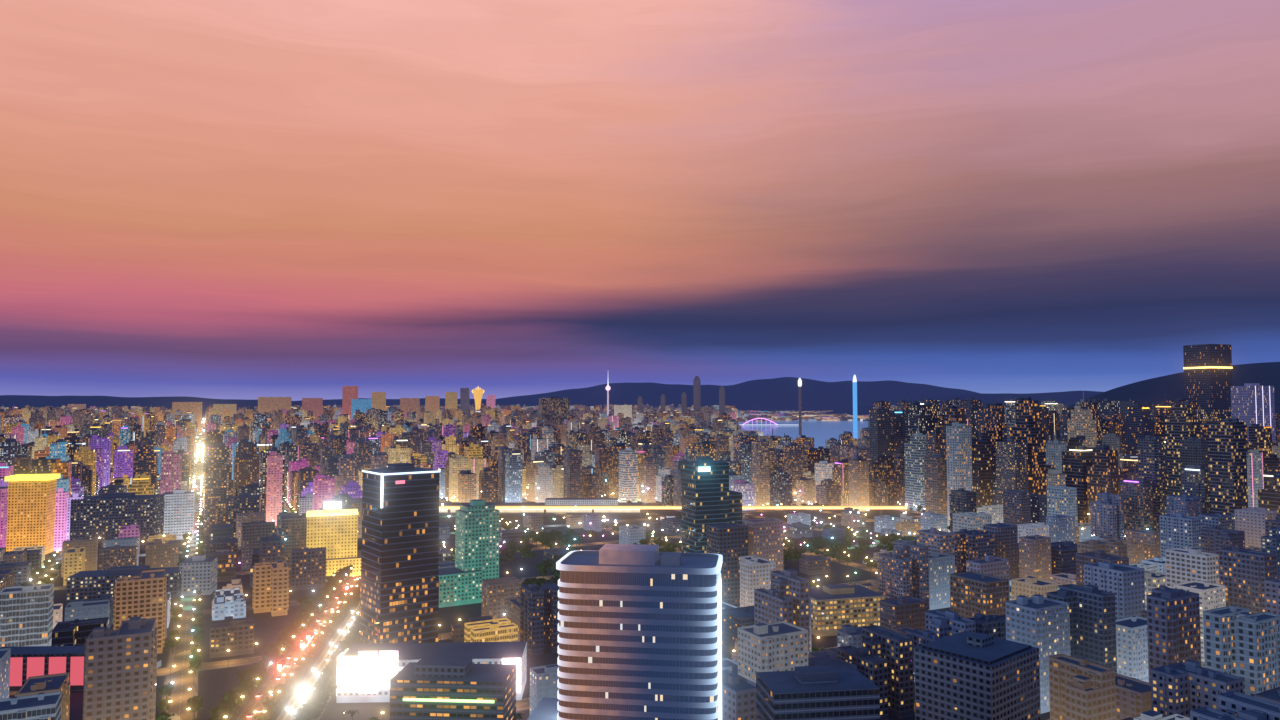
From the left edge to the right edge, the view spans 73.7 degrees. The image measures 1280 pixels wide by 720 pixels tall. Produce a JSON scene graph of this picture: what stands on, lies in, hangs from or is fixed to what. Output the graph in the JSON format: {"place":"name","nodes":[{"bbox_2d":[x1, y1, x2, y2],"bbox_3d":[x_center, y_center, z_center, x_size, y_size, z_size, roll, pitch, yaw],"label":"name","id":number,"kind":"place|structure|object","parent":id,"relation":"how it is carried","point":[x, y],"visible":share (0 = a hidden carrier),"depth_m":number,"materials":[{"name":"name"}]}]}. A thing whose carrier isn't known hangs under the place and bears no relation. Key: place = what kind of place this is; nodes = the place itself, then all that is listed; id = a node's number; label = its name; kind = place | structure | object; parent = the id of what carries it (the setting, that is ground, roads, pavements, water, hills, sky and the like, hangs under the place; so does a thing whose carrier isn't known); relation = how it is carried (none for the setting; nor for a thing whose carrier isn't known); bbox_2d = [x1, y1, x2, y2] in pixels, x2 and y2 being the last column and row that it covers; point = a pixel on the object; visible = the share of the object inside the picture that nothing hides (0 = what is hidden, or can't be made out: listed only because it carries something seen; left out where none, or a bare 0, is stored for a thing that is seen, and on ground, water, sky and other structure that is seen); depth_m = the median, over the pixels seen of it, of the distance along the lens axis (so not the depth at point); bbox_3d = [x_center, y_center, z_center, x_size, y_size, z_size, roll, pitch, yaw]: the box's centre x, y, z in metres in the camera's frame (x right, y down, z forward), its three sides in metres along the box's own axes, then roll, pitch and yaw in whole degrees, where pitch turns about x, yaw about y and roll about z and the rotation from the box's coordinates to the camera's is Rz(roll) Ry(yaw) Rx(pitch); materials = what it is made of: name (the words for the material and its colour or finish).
{"place":"outdoors","nodes":[
{"label":"outdoors","id":0,"kind":"place"},
{"bbox_2d":[5,419,1049,719],"bbox_3d":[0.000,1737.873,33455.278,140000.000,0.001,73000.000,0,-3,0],"label":"ground","id":1,"kind":"structure","parent":0,"point":[211,681],"depth_m":679.16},
{"bbox_2d":[227,576,359,719],"bbox_3d":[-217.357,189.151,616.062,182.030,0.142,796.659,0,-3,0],"label":"boulevard","id":2,"kind":"object","parent":1,"relation":"on","point":[298,698],"visible":0.26,"depth_m":509.50,"materials":[{"name":"grey asphalt"}]},
{"bbox_2d":[247,575,359,716],"bbox_3d":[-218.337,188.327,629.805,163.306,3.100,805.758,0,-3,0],"label":"cars","id":3,"kind":"object","parent":2,"relation":"on","point":[282,663],"visible":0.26,"depth_m":514.60,"materials":[{"name":"grey paint"}]},
{"bbox_2d":[30,421,1091,719],"bbox_3d":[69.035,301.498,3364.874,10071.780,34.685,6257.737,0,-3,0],"label":"street lamps","id":4,"kind":"object","parent":1,"relation":"on","point":[348,595],"visible":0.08,"depth_m":680.66,"materials":[{"name":"yellow"}]},
{"bbox_2d":[21,501,1138,719],"bbox_3d":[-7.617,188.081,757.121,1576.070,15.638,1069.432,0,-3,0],"label":"trees","id":5,"kind":"object","parent":1,"relation":"on","point":[314,706],"visible":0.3,"depth_m":612.89,"materials":[{"name":"green plant"}]},
{"bbox_2d":[527,544,722,719],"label":"tower","id":6,"kind":"structure","parent":1,"relation":"on","point":[639,634],"depth_m":263.38,"materials":[{"name":"white"}]},
{"bbox_2d":[0,344,1279,719],"bbox_3d":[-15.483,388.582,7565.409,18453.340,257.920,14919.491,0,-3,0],"label":"city buildings","id":7,"kind":"structure","parent":1,"relation":"on","point":[1170,602],"depth_m":738.63,"materials":[{"name":"grey concrete"}]},
{"bbox_2d":[472,374,857,434],"bbox_3d":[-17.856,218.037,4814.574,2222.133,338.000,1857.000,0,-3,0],"label":"distant towers","id":8,"kind":"structure","parent":1,"relation":"on","point":[477,393],"depth_m":5189.43,"materials":[{"name":"grey concrete"}]},
{"bbox_2d":[0,362,1279,418],"bbox_3d":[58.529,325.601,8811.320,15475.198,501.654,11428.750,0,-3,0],"label":"mountains","id":9,"kind":"structure","parent":0,"point":[777,394],"depth_m":11501.50,"materials":[{"name":"blue"}]},
{"bbox_2d":[0,0,1279,400],"label":"sky","id":10,"kind":"structure","parent":0,"point":[212,199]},
{"bbox_2d":[738,420,867,447],"bbox_3d":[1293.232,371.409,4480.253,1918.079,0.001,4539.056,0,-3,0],"label":"water","id":11,"kind":"structure","parent":0,"point":[820,432],"depth_m":4835.64,"materials":[{"name":"blue liquid"}]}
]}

